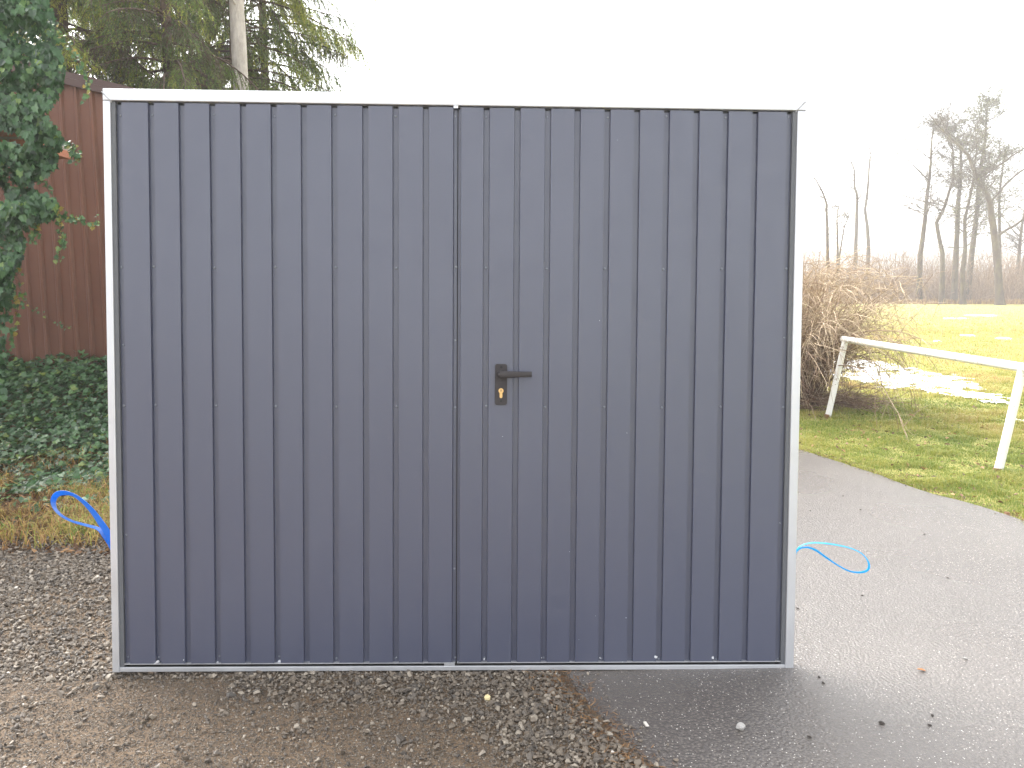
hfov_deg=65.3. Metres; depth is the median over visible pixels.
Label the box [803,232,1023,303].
thicket
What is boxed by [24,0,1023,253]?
sky
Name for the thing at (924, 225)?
tree
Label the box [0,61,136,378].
metal shed
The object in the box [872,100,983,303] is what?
tree
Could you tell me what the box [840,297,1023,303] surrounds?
tall dry grass
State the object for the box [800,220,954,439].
bush
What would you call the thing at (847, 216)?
tree
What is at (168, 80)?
spruce tree
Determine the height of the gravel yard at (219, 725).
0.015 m
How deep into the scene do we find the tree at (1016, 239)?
67.05 m
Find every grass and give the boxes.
[0,434,109,548]
[799,305,1023,523]
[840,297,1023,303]
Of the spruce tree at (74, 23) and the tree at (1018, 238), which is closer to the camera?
the spruce tree at (74, 23)
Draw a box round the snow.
[833,360,1008,403]
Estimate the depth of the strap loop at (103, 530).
2.87 m
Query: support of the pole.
on the ground at (1000, 314)
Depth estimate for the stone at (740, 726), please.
2.44 m
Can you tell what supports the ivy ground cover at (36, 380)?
on the ground at (1000, 314)
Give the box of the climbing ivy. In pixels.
[0,0,99,408]
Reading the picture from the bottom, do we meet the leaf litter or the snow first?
the leaf litter
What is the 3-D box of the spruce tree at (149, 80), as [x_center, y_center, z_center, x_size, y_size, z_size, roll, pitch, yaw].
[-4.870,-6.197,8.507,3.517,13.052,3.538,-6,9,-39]
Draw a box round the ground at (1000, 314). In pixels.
[0,296,1023,554]
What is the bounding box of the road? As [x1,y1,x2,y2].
[564,449,1023,767]
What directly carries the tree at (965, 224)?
on the ground at (1000, 314)
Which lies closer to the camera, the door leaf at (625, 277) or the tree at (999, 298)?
the door leaf at (625, 277)
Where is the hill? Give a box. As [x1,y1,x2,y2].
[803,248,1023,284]
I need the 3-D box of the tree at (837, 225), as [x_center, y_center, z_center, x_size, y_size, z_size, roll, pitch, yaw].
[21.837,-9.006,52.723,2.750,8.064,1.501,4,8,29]
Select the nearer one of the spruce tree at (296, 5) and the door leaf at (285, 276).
the door leaf at (285, 276)
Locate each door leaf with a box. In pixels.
[111,101,457,666]
[454,107,796,664]
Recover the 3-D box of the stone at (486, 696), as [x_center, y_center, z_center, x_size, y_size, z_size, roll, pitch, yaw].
[-0.081,1.028,2.624,0.022,0.016,0.027,-1,7,-9]
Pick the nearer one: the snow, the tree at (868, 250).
the snow
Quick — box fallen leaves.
[799,403,1023,520]
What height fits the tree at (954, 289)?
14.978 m
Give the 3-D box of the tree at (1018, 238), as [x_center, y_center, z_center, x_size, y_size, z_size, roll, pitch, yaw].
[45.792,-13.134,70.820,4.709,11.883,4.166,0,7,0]
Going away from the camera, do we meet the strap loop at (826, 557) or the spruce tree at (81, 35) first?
the strap loop at (826, 557)
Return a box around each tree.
[5,0,226,88]
[18,0,142,79]
[66,0,268,90]
[67,2,222,84]
[123,0,374,91]
[173,0,376,91]
[805,169,846,299]
[810,123,877,273]
[822,183,868,293]
[824,48,1002,300]
[839,209,854,269]
[857,138,902,276]
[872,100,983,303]
[915,104,1022,303]
[916,124,1023,304]
[928,94,1023,304]
[951,73,1023,299]
[972,136,1023,262]
[979,166,1023,297]
[1004,174,1023,294]
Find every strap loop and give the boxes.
[50,490,109,548]
[796,542,869,572]
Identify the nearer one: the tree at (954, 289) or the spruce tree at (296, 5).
the spruce tree at (296, 5)
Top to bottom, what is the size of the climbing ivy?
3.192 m
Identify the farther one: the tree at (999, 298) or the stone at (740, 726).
the tree at (999, 298)
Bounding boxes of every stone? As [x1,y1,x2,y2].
[484,694,489,700]
[736,722,744,730]
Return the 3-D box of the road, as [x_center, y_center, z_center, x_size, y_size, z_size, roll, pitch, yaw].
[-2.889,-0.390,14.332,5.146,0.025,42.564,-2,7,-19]
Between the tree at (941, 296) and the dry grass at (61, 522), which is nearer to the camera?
the dry grass at (61, 522)
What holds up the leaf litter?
on the ground at (1000, 314)
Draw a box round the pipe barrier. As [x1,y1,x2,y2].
[824,336,1023,471]
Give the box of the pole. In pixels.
[229,0,248,90]
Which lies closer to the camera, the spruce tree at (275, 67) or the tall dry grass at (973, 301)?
the spruce tree at (275, 67)
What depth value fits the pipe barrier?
6.27 m
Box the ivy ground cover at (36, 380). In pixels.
[0,349,109,522]
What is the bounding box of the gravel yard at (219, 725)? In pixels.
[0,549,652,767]
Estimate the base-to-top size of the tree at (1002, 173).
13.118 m
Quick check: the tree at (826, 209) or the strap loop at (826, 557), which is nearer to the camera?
the strap loop at (826, 557)
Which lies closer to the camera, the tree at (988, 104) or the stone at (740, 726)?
the stone at (740, 726)
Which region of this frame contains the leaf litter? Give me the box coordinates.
[0,442,677,767]
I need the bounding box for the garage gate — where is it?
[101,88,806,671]

